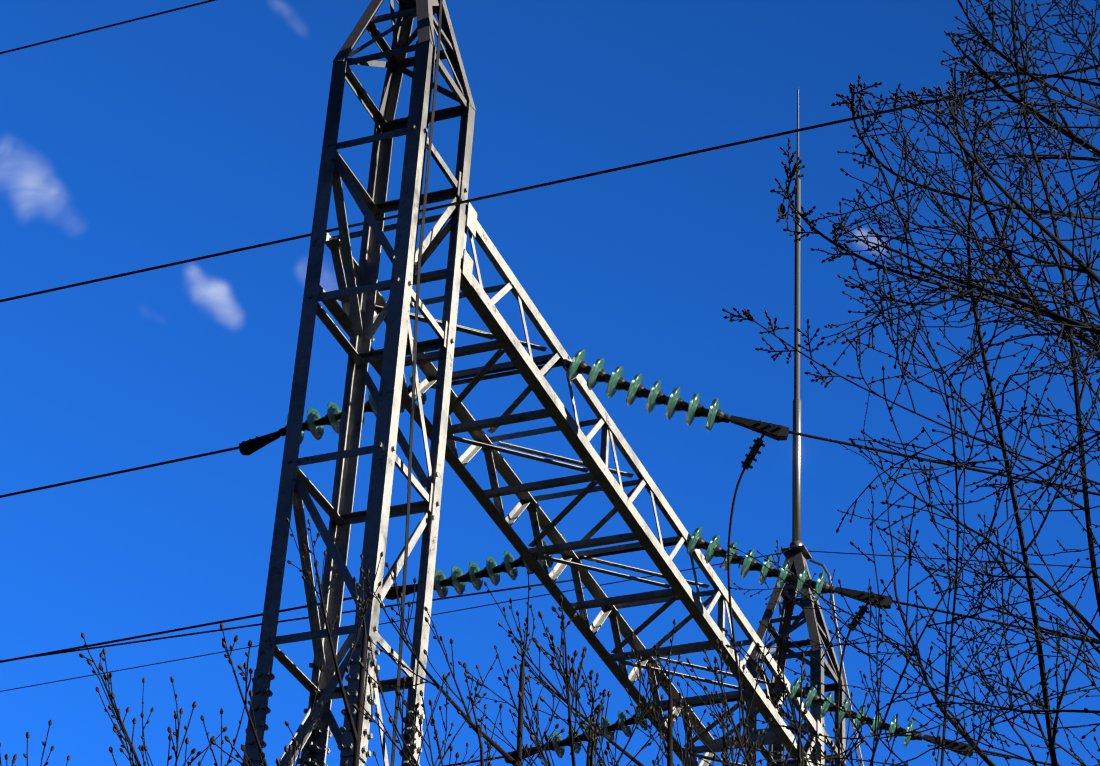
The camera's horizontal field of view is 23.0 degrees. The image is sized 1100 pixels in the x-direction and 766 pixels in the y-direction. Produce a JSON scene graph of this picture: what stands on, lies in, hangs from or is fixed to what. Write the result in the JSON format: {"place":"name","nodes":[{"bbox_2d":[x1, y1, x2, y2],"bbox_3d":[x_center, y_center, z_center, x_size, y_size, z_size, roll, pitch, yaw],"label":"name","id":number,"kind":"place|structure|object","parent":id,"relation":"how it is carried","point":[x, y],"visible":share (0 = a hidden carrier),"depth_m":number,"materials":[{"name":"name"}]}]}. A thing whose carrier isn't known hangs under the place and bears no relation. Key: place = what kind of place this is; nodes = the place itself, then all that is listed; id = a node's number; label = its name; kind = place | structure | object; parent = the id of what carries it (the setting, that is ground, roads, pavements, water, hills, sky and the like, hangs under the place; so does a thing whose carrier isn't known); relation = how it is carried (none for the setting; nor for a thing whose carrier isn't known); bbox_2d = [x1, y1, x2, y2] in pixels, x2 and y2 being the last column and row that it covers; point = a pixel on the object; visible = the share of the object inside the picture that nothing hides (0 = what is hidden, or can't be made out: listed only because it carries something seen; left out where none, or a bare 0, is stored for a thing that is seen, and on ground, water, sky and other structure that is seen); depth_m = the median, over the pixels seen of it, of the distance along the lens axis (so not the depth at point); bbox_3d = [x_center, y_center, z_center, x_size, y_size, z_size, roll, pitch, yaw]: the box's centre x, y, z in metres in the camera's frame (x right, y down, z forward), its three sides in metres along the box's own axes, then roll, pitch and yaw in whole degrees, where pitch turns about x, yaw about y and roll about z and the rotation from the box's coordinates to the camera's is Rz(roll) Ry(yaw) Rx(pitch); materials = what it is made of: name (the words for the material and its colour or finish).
{"place":"outdoors","nodes":[
{"label":"outdoors","id":0,"kind":"place"},
{"bbox_2d":[241,0,475,765],"bbox_3d":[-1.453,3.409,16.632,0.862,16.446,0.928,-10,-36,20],"label":"lattice tower","id":1,"kind":"structure","parent":0,"point":[297,487],"depth_m":18.85,"materials":[{"name":"grey metal"}]},
{"bbox_2d":[319,202,821,765],"bbox_3d":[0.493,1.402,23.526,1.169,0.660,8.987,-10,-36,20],"label":"portal beam","id":2,"kind":"structure","parent":1,"relation":"attached to","point":[509,344],"depth_m":22.87,"materials":[{"name":"grey metal"}]},
{"bbox_2d":[239,358,973,763],"bbox_3d":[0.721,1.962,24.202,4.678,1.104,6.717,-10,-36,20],"label":"insulator caps and clamps","id":3,"kind":"object","parent":2,"relation":"attached to","point":[759,426],"visible":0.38,"depth_m":23.55,"materials":[{"name":"black metal"}]},
{"bbox_2d":[0,0,1099,765],"bbox_3d":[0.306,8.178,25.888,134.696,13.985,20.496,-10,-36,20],"label":"power lines","id":4,"kind":"object","parent":3,"relation":"attached to","point":[520,586],"visible":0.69,"depth_m":21.93,"materials":[{"name":"grey metal"}]},
{"bbox_2d":[287,349,913,757],"bbox_3d":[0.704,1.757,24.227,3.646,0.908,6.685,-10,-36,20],"label":"insulators","id":5,"kind":"object","parent":3,"relation":"attached to","point":[333,409],"visible":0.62,"depth_m":23.71,"materials":[{"name":"green glass"}]},
{"bbox_2d":[0,0,1099,765],"label":"sky","id":6,"kind":"structure","parent":0,"point":[196,131],"materials":[{"name":"blue"}]},
{"label":"ground","id":7,"kind":"structure","parent":0,"visible":0},
{"bbox_2d":[40,720,69,765],"bbox_3d":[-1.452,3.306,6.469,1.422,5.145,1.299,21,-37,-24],"label":"twigs","id":8,"kind":"object","parent":7,"relation":"on","point":[52,747],"visible":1,"depth_m":7.28,"materials":[{"name":"brown plant"}]},
{"bbox_2d":[0,692,214,765],"bbox_3d":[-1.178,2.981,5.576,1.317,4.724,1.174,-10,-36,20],"label":"bare branches","id":9,"kind":"object","parent":7,"relation":"on","point":[134,721],"visible":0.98,"depth_m":6.38,"materials":[{"name":"brown plant"}]},
{"bbox_2d":[79,633,347,765],"bbox_3d":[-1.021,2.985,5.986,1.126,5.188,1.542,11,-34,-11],"label":"bare branches","id":10,"kind":"object","parent":7,"relation":"on","point":[111,706],"visible":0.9,"depth_m":7.17,"materials":[{"name":"brown plant"}]},
{"bbox_2d":[210,623,305,765],"bbox_3d":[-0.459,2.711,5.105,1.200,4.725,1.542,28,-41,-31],"label":"bare branches","id":11,"kind":"object","parent":7,"relation":"on","point":[227,739],"visible":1,"depth_m":6.11,"materials":[{"name":"brown plant"}]},
{"bbox_2d":[120,517,570,765],"bbox_3d":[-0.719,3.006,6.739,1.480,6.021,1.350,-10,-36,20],"label":"bare branches","id":12,"kind":"object","parent":7,"relation":"on","point":[356,732],"visible":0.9,"depth_m":8.19,"materials":[{"name":"brown plant"}]},
{"bbox_2d":[356,563,681,765],"bbox_3d":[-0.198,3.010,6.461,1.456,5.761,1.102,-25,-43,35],"label":"bare branches","id":13,"kind":"object","parent":7,"relation":"on","point":[507,756],"visible":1,"depth_m":7.74,"materials":[{"name":"brown plant"}]},
{"bbox_2d":[345,636,734,765],"bbox_3d":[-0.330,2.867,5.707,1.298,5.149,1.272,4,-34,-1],"label":"bare branches","id":14,"kind":"object","parent":7,"relation":"on","point":[404,702],"visible":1,"depth_m":6.86,"materials":[{"name":"brown plant"}]},
{"bbox_2d":[458,643,674,765],"bbox_3d":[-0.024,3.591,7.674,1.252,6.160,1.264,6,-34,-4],"label":"bare branches","id":15,"kind":"object","parent":7,"relation":"on","point":[533,714],"visible":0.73,"depth_m":9.12,"materials":[{"name":"brown plant"}]},
{"bbox_2d":[484,581,779,765],"bbox_3d":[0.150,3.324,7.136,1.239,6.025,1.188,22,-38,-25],"label":"bare branches","id":16,"kind":"object","parent":7,"relation":"on","point":[669,734],"visible":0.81,"depth_m":8.43,"materials":[{"name":"brown plant"}]},
{"bbox_2d":[518,595,807,765],"bbox_3d":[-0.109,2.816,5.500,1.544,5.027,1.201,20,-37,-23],"label":"bare branches","id":17,"kind":"object","parent":7,"relation":"on","point":[566,678],"visible":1,"depth_m":6.45,"materials":[{"name":"brown plant"}]},
{"bbox_2d":[546,656,879,765],"bbox_3d":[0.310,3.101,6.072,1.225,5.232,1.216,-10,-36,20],"label":"bare branches","id":18,"kind":"object","parent":7,"relation":"on","point":[591,700],"visible":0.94,"depth_m":7.18,"materials":[{"name":"brown plant"}]},
{"bbox_2d":[625,632,840,765],"bbox_3d":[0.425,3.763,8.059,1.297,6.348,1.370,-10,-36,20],"label":"bare branches","id":19,"kind":"object","parent":7,"relation":"on","point":[662,697],"visible":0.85,"depth_m":9.33,"materials":[{"name":"brown plant"}]},
{"bbox_2d":[657,665,865,765],"bbox_3d":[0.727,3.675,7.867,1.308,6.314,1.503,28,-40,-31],"label":"bare branches","id":20,"kind":"object","parent":7,"relation":"on","point":[803,755],"visible":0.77,"depth_m":9.16,"materials":[{"name":"brown plant"}]},
{"bbox_2d":[746,545,845,765],"bbox_3d":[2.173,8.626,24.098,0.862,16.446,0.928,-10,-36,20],"label":"portal column","id":21,"kind":"structure","parent":7,"relation":"on","point":[797,557],"depth_m":27.94,"materials":[{"name":"grey metal"}]},
{"bbox_2d":[391,0,863,765],"bbox_3d":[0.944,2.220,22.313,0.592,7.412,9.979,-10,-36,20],"label":"earthing strip and pipe","id":22,"kind":"object","parent":21,"relation":"attached to","point":[413,416],"visible":0.92,"depth_m":18.75,"materials":[{"name":"metal"}]},
{"bbox_2d":[790,87,802,546],"bbox_3d":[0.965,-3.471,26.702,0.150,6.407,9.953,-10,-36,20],"label":"lightning rods","id":23,"kind":"object","parent":21,"relation":"attached to","point":[796,499],"visible":0.73,"depth_m":29.73,"materials":[{"name":"grey metal"}]},
{"bbox_2d":[679,639,941,765],"bbox_3d":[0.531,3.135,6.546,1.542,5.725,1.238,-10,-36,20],"label":"bare branches","id":24,"kind":"object","parent":7,"relation":"on","point":[731,721],"visible":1,"depth_m":8.00,"materials":[{"name":"brown plant"}]},
{"bbox_2d":[711,0,1099,765],"bbox_3d":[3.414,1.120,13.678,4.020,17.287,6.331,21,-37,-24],"label":"tree","id":25,"kind":"object","parent":7,"relation":"on","point":[971,742],"visible":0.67,"depth_m":14.93,"materials":[{"name":"brown plant"}]},
{"bbox_2d":[722,0,1099,765],"bbox_3d":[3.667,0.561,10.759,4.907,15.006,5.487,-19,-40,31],"label":"maple tree","id":26,"kind":"object","parent":7,"relation":"on","point":[978,336],"visible":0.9,"depth_m":10.76,"materials":[{"name":"brown plant"}]},
{"bbox_2d":[827,0,1099,755],"bbox_3d":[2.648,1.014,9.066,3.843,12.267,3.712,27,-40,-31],"label":"tree","id":27,"kind":"object","parent":7,"relation":"on","point":[1087,270],"visible":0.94,"depth_m":9.90,"materials":[{"name":"brown plant"}]},
{"bbox_2d":[1052,0,1099,319],"bbox_3d":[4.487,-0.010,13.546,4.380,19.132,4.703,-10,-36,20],"label":"tall tree","id":28,"kind":"object","parent":7,"relation":"on","point":[1096,30],"visible":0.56,"depth_m":16.45,"materials":[{"name":"black plant"}]}
]}

